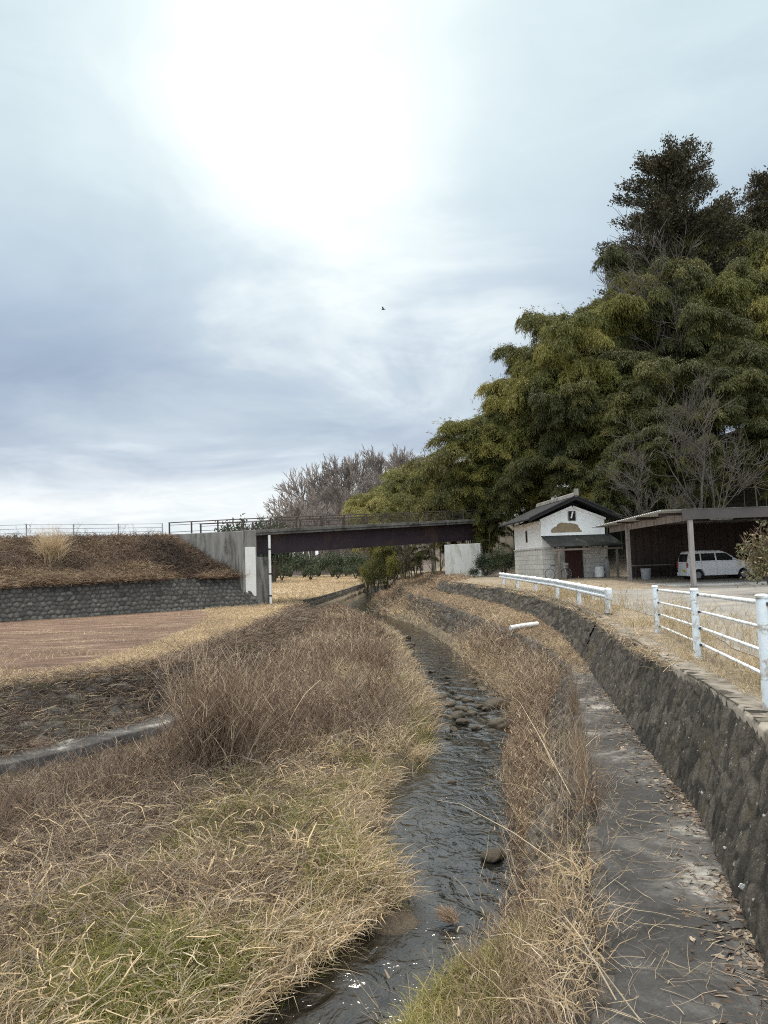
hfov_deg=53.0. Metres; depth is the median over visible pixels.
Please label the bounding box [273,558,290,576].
evergreen bush
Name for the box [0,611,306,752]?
field edge wall
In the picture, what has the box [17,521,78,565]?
pampas tuft
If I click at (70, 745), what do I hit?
concrete ledge
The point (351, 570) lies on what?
evergreen bush
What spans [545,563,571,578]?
bicycle
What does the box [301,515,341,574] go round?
bare tree
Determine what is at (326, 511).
bare tree
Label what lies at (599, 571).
water drum
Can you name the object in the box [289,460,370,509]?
bare tree
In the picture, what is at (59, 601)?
cobble wall
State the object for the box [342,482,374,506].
bare tree
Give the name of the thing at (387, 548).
bamboo tree
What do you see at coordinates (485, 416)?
bamboo tree
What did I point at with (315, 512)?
bare tree
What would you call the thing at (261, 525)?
evergreen bush
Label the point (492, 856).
stream stone
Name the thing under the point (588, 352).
bamboo tree
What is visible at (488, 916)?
seed heads
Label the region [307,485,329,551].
bare tree
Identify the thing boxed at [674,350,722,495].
bamboo tree
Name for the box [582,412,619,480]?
bamboo tree
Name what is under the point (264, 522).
bare tree
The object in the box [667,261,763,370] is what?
bamboo tree
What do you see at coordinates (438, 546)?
bamboo tree
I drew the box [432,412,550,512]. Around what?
bamboo tree
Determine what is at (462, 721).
stream stone
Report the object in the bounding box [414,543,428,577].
bare tree
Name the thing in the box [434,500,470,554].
bamboo tree
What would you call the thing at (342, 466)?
bare tree
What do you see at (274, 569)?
evergreen bush
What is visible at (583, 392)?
bamboo tree
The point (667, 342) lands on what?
bamboo tree
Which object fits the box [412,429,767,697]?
ground
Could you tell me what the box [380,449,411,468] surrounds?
bare tree
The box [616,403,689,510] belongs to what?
bamboo tree
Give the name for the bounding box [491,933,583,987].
fallen stalk
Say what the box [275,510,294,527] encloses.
bare tree
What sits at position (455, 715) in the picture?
stream stone
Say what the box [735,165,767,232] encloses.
cedar tree
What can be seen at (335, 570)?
evergreen bush
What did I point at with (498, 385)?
bamboo tree
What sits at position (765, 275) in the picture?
bamboo tree
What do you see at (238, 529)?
evergreen bush
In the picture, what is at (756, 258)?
bamboo tree
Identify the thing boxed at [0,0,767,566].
sky
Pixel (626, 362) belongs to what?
bamboo tree
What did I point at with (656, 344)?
bamboo tree
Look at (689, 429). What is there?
bamboo tree
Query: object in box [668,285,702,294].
bamboo tree
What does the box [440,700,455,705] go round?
stream stone
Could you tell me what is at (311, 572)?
evergreen bush
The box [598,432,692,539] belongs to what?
bare tree
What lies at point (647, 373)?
bamboo tree
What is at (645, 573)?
rubbish bin
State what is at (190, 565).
rusty grass
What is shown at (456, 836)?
stream water
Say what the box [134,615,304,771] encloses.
bare shrub
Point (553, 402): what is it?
bamboo tree
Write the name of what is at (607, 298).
bamboo tree
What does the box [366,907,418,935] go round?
stream stone
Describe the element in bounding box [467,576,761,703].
verge grass
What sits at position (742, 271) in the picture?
bamboo tree
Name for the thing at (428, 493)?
bamboo tree
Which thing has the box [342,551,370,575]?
evergreen bush
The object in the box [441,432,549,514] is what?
bamboo tree
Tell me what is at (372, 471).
bare tree
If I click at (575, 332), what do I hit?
bamboo tree
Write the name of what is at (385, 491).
bamboo tree
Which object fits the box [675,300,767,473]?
bamboo tree
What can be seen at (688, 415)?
bare tree
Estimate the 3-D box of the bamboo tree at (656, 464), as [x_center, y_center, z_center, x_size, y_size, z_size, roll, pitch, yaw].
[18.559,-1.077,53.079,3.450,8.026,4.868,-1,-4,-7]
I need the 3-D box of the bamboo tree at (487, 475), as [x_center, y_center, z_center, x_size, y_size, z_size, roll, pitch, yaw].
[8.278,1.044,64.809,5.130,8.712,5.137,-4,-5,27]
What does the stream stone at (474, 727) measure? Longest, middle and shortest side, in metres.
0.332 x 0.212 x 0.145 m
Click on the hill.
(426, 568)
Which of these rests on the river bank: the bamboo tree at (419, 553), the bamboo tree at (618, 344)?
the bamboo tree at (419, 553)
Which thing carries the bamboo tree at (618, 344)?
on the ground at (623, 581)
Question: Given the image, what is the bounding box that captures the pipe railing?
[651,585,767,709]
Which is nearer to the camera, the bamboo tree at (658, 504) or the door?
the door
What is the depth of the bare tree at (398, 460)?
158.75 m
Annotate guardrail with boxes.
[499,573,611,612]
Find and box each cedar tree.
[592,131,757,301]
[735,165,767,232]
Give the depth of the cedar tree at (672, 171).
75.53 m
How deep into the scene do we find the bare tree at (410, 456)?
173.89 m
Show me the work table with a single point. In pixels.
(636, 574)
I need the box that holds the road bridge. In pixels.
[168,509,501,604]
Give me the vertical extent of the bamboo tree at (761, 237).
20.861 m
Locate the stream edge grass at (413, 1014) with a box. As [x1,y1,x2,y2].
[377,811,617,1023]
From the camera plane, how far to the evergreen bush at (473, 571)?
56.65 m
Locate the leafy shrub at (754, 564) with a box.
[734,520,767,587]
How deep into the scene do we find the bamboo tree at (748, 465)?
53.11 m
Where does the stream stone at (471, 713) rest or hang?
in the stream water
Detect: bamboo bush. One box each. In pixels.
[357,560,368,588]
[359,557,389,593]
[374,557,398,588]
[384,550,407,584]
[398,557,413,577]
[409,555,423,573]
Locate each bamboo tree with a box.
[340,489,398,592]
[360,484,394,585]
[360,511,386,587]
[361,503,410,588]
[370,477,402,559]
[372,545,402,575]
[380,464,435,570]
[388,468,446,575]
[389,492,419,576]
[394,476,431,545]
[395,519,429,577]
[398,417,514,573]
[412,510,446,563]
[421,413,498,544]
[421,474,442,549]
[425,468,486,573]
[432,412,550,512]
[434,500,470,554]
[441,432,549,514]
[443,458,500,550]
[445,388,524,482]
[451,451,518,543]
[455,470,500,554]
[469,485,513,549]
[470,375,524,541]
[474,473,543,574]
[480,395,557,512]
[485,495,518,547]
[487,338,578,514]
[488,342,530,377]
[489,453,552,571]
[492,373,519,384]
[493,411,566,499]
[496,436,522,548]
[499,375,557,515]
[508,356,587,413]
[514,305,580,496]
[516,315,596,459]
[516,379,628,499]
[516,384,567,486]
[523,336,577,367]
[525,390,595,474]
[526,303,631,472]
[535,397,610,498]
[535,456,607,500]
[547,333,647,408]
[554,375,611,497]
[564,335,621,362]
[566,297,604,333]
[572,363,629,410]
[573,286,652,362]
[579,480,620,529]
[580,288,618,333]
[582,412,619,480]
[582,420,684,558]
[582,425,639,550]
[586,373,635,458]
[587,355,680,517]
[590,240,657,293]
[593,353,729,515]
[594,346,685,496]
[596,422,677,494]
[600,279,645,352]
[606,270,673,325]
[612,312,661,370]
[613,273,667,349]
[614,307,662,451]
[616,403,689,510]
[625,435,676,499]
[634,292,715,368]
[635,279,717,360]
[637,328,682,400]
[638,413,699,512]
[646,255,761,438]
[652,442,706,508]
[655,331,731,374]
[659,400,709,506]
[663,449,697,500]
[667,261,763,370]
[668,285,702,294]
[673,362,767,505]
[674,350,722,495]
[674,376,767,507]
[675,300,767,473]
[677,230,747,416]
[682,336,767,498]
[683,433,734,507]
[688,361,767,506]
[705,295,754,415]
[708,287,761,307]
[711,208,759,241]
[712,290,767,449]
[714,227,767,269]
[718,362,767,439]
[719,256,767,337]
[719,340,767,360]
[726,447,759,503]
[728,411,767,505]
[735,358,767,439]
[741,241,767,294]
[749,267,767,341]
[750,439,767,500]
[757,460,767,504]
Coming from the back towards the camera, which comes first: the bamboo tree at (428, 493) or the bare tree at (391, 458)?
the bare tree at (391, 458)
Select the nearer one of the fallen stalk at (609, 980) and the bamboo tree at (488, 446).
the fallen stalk at (609, 980)
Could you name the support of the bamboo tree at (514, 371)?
on the ground at (623, 581)
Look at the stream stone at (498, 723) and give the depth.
17.91 m
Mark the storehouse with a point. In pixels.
(545, 532)
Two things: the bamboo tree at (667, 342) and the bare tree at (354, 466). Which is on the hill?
the bare tree at (354, 466)
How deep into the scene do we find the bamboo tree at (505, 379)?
66.79 m
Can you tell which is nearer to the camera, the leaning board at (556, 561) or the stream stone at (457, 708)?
the stream stone at (457, 708)
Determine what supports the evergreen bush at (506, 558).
on the ground at (623, 581)
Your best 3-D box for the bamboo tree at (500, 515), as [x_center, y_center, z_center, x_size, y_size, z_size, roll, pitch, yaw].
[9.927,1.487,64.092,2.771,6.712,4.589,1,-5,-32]
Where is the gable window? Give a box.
[568,511,575,520]
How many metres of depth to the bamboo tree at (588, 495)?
58.37 m
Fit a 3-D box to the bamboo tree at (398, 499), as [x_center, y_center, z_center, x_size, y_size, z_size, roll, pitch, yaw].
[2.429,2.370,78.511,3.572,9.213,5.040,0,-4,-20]
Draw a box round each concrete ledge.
[0,697,235,774]
[565,660,767,1023]
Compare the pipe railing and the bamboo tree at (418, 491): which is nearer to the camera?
the pipe railing
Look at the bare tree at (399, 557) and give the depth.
73.91 m
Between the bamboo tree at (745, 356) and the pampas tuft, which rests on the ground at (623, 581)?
the bamboo tree at (745, 356)
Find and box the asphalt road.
[584,585,767,657]
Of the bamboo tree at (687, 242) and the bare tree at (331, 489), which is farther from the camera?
the bare tree at (331, 489)
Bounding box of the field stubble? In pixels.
[0,575,366,690]
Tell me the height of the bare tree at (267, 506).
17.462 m
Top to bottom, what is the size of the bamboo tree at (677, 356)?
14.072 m
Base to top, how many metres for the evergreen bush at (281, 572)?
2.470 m
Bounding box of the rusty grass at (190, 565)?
[0,525,645,816]
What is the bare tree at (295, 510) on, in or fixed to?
on the hill
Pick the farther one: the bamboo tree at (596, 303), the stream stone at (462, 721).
the bamboo tree at (596, 303)
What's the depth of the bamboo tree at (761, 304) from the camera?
63.92 m
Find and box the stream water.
[236,585,524,1023]
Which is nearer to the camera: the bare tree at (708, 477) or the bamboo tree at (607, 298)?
the bare tree at (708, 477)
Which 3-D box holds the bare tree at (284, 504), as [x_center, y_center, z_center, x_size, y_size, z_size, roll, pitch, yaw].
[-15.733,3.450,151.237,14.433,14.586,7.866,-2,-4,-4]
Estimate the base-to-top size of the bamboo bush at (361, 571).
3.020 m
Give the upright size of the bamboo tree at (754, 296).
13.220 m
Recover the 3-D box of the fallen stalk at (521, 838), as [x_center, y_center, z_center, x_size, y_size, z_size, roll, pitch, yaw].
[1.290,3.276,7.633,0.022,0.358,2.499,1,-5,-34]
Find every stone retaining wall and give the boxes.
[436,580,602,656]
[582,613,767,977]
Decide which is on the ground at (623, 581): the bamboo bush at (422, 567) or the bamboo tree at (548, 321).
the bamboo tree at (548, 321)
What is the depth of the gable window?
48.17 m
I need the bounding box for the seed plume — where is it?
[429,900,463,924]
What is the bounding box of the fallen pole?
[509,622,538,629]
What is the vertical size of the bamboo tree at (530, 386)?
13.527 m
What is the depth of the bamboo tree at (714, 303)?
65.97 m
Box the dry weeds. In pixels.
[92,591,633,1023]
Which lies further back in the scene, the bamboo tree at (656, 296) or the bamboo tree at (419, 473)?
the bamboo tree at (419, 473)
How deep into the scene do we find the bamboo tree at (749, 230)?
75.89 m
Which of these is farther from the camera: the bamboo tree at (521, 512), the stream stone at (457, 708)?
the bamboo tree at (521, 512)
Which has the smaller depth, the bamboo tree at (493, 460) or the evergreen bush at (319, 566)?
the bamboo tree at (493, 460)
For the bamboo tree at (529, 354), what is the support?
on the ground at (623, 581)
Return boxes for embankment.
[0,536,220,587]
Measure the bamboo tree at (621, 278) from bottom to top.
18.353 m
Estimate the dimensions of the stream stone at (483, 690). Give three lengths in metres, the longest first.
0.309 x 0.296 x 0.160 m
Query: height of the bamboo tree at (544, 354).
16.362 m
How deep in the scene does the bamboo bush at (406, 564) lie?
81.35 m
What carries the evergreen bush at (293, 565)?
on the field
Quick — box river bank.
[0,572,682,1023]
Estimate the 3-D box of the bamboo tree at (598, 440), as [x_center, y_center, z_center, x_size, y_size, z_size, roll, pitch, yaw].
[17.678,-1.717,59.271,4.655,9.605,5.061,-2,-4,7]
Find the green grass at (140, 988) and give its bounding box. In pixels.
[0,660,442,1023]
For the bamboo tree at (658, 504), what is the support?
on the ground at (623, 581)
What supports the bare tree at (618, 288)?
on the ground at (623, 581)
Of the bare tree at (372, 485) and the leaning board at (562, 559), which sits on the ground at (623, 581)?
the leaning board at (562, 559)
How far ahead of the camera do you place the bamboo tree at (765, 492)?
53.37 m
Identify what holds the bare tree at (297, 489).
on the hill
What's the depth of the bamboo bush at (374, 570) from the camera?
75.44 m
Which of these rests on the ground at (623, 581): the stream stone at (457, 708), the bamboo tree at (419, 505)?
the bamboo tree at (419, 505)
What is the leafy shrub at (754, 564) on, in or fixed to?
on the ground at (623, 581)
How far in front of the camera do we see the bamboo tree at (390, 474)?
88.73 m
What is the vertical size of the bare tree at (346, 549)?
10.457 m
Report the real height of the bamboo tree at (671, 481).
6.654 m
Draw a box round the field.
[0,575,364,685]
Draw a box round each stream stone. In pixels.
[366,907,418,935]
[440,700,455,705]
[447,710,465,719]
[450,726,457,731]
[451,706,468,710]
[455,718,471,724]
[461,698,473,701]
[467,710,476,715]
[471,725,481,729]
[474,704,485,708]
[478,687,487,691]
[481,848,505,863]
[484,696,509,708]
[487,729,495,732]
[488,718,517,728]
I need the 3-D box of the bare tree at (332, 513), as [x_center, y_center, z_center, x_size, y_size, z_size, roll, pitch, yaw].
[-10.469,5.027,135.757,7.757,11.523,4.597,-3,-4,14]
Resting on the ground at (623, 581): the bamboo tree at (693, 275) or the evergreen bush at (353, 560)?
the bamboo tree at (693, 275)
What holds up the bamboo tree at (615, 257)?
on the ground at (623, 581)
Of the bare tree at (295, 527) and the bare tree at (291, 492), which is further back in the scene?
the bare tree at (291, 492)
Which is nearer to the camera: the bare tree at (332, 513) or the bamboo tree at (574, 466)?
the bamboo tree at (574, 466)
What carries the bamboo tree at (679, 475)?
on the ground at (623, 581)
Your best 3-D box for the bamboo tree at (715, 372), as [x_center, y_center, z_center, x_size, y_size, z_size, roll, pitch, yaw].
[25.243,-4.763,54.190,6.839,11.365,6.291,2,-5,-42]
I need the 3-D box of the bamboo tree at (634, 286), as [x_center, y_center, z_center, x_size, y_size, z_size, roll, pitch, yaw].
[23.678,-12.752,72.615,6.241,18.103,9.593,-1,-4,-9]
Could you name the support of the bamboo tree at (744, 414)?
on the ground at (623, 581)
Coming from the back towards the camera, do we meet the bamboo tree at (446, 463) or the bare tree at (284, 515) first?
the bare tree at (284, 515)
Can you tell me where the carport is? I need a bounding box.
[592,506,767,586]
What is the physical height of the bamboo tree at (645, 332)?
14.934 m
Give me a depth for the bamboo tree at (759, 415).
54.78 m
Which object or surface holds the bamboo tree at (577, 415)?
on the ground at (623, 581)
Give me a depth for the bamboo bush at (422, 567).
83.45 m
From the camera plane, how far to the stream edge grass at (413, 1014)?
6.67 m
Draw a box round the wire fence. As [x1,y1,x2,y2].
[0,523,162,534]
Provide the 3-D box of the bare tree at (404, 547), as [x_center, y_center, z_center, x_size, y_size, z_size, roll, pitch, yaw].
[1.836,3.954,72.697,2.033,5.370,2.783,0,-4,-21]
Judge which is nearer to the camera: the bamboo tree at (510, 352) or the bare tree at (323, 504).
the bamboo tree at (510, 352)
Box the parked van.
[677,550,752,579]
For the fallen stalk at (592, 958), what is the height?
0.356 m
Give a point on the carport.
(655, 542)
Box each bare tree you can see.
[256,514,275,529]
[263,492,316,556]
[265,494,337,559]
[269,483,329,557]
[273,468,355,553]
[275,471,347,555]
[275,501,311,552]
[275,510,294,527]
[287,519,302,575]
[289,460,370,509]
[290,506,319,559]
[295,507,328,558]
[301,502,338,570]
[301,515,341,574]
[302,488,348,554]
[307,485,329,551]
[307,510,345,570]
[308,488,342,556]
[309,471,342,550]
[315,453,351,508]
[317,516,341,569]
[321,454,374,492]
[324,498,347,556]
[337,473,372,513]
[339,515,355,567]
[342,456,360,491]
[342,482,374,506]
[344,451,384,484]
[347,489,365,558]
[354,445,389,480]
[355,478,383,491]
[360,450,404,477]
[361,470,382,490]
[364,451,382,484]
[366,474,383,491]
[368,442,416,471]
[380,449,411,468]
[384,452,403,469]
[393,545,408,578]
[394,545,414,579]
[405,452,414,463]
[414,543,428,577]
[419,543,437,572]
[590,202,767,362]
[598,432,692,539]
[604,358,767,508]
[656,410,767,508]
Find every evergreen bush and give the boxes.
[214,518,251,531]
[223,513,262,530]
[231,516,282,566]
[255,514,301,582]
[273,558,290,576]
[277,564,291,579]
[282,552,305,576]
[289,552,321,577]
[301,563,320,579]
[309,554,329,575]
[313,551,345,576]
[329,564,345,578]
[336,554,358,575]
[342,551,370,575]
[345,564,360,578]
[469,567,481,576]
[472,551,500,575]
[487,544,514,572]
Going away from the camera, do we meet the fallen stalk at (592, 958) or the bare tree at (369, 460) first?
the fallen stalk at (592, 958)
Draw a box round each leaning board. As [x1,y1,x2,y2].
[555,554,557,578]
[560,556,566,578]
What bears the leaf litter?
on the concrete ledge at (647, 986)
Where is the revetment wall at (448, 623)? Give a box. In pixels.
[395,588,561,669]
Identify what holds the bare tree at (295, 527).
on the hill
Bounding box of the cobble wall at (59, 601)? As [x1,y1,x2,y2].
[0,577,257,621]
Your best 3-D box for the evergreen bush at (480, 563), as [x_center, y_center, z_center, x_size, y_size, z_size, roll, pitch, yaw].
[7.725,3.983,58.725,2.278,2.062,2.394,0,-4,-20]
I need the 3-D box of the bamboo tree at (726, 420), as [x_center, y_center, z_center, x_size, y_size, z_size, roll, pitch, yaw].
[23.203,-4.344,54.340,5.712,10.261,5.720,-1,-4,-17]
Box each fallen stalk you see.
[438,800,588,885]
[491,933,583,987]
[512,696,569,793]
[552,916,616,999]
[560,945,640,1020]
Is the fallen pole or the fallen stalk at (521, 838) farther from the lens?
the fallen pole
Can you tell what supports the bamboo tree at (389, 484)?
on the river bank
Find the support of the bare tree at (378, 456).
on the hill
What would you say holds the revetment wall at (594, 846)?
on the river bank
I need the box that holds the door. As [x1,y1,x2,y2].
[566,550,581,577]
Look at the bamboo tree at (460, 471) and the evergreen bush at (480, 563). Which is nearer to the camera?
the evergreen bush at (480, 563)
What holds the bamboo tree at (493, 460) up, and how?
on the ground at (623, 581)
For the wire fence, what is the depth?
47.10 m
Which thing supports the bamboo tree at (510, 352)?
on the ground at (623, 581)
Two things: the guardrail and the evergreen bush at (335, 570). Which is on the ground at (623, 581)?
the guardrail
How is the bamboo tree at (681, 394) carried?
on the ground at (623, 581)
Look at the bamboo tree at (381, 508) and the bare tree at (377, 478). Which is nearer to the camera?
the bamboo tree at (381, 508)
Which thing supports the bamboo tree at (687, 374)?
on the ground at (623, 581)
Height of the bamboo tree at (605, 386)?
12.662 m
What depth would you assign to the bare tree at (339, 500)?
152.20 m
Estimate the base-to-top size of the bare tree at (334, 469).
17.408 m
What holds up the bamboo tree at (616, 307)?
on the ground at (623, 581)
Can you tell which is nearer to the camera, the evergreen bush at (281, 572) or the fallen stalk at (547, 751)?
the fallen stalk at (547, 751)
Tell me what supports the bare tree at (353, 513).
on the hill
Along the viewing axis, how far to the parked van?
40.87 m
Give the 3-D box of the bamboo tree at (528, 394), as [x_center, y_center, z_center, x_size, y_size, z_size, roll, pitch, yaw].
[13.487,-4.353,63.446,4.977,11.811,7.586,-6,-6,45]
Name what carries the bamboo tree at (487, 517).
on the ground at (623, 581)
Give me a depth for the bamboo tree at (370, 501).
81.01 m
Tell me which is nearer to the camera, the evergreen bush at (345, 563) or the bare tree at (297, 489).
the evergreen bush at (345, 563)
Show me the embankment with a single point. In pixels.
(24, 559)
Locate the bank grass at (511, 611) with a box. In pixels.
[341,576,752,1023]
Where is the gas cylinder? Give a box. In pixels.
[604,557,609,576]
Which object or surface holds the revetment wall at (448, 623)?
on the river bank
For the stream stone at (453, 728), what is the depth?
17.79 m
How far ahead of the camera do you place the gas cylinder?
47.41 m
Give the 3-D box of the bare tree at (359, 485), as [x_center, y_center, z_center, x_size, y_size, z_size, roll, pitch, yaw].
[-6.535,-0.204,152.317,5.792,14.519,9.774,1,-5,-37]
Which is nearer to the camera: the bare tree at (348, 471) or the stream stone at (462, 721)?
the stream stone at (462, 721)
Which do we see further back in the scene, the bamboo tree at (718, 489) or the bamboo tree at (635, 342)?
the bamboo tree at (635, 342)
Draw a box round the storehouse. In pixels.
[498,489,623,579]
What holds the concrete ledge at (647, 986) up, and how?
on the revetment wall at (594, 846)
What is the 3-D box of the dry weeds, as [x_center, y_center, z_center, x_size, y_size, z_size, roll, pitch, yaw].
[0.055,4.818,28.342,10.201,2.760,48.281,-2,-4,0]
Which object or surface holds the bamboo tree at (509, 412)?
on the ground at (623, 581)
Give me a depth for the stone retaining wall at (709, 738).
8.37 m
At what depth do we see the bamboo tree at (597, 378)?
61.70 m
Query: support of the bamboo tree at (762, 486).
on the ground at (623, 581)
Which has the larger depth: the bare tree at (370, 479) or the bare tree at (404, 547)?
the bare tree at (370, 479)
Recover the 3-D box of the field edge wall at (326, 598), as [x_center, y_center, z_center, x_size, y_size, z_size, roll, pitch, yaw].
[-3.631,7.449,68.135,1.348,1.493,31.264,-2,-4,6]
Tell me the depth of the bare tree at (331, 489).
150.96 m
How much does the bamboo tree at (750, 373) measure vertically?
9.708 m
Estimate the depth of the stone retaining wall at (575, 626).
28.69 m
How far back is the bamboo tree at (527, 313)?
70.67 m
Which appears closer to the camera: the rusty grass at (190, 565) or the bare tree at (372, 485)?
the rusty grass at (190, 565)
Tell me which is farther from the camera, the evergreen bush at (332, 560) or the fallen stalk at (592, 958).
the evergreen bush at (332, 560)
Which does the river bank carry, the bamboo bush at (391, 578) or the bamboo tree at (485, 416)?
the bamboo bush at (391, 578)
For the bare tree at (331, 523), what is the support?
on the hill
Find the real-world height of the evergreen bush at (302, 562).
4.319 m
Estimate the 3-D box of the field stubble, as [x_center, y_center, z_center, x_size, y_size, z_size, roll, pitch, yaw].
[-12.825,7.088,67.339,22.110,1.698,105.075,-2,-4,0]
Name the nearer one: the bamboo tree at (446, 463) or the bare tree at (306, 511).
the bamboo tree at (446, 463)
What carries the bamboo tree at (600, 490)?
on the ground at (623, 581)
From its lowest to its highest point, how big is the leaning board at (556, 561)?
1.500 m
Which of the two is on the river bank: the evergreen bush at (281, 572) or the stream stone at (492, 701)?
the stream stone at (492, 701)
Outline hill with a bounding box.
[284,541,466,575]
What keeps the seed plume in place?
on the stream water
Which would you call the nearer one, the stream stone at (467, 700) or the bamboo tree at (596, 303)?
the stream stone at (467, 700)
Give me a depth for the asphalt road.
24.99 m
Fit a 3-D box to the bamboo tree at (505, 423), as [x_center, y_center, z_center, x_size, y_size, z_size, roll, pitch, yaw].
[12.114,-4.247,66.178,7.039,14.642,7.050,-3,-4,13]
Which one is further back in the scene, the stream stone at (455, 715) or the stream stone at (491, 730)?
the stream stone at (455, 715)
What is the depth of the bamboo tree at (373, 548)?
79.64 m
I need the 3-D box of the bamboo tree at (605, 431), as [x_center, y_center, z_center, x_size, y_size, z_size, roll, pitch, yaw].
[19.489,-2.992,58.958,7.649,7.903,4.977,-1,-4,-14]
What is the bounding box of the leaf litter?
[564,662,767,1023]
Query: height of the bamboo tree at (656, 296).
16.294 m
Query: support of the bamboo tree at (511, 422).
on the ground at (623, 581)
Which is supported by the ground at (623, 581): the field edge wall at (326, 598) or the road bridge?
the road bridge
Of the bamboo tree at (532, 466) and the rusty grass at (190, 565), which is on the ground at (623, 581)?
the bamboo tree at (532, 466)
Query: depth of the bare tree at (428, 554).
69.14 m
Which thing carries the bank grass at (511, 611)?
on the river bank
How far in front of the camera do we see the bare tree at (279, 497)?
164.16 m
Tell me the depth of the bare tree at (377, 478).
151.33 m
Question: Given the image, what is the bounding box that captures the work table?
[631,564,673,578]
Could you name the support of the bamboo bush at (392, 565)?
on the river bank
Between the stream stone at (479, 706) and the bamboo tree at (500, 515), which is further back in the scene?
the bamboo tree at (500, 515)
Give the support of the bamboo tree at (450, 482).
on the ground at (623, 581)
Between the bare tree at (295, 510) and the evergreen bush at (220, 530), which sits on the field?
the evergreen bush at (220, 530)
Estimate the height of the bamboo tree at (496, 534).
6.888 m
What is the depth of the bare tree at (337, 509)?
138.39 m
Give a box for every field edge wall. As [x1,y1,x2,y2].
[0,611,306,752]
[301,584,365,605]
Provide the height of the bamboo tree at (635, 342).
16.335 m
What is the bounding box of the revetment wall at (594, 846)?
[523,660,614,1023]
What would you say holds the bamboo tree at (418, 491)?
on the river bank
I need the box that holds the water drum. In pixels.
[595,565,603,577]
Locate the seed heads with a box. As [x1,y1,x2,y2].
[103,605,671,1023]
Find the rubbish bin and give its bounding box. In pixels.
[640,568,650,579]
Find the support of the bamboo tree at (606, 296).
on the ground at (623, 581)
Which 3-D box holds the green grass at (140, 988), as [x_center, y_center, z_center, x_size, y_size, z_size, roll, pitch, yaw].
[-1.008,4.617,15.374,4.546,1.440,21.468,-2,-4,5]

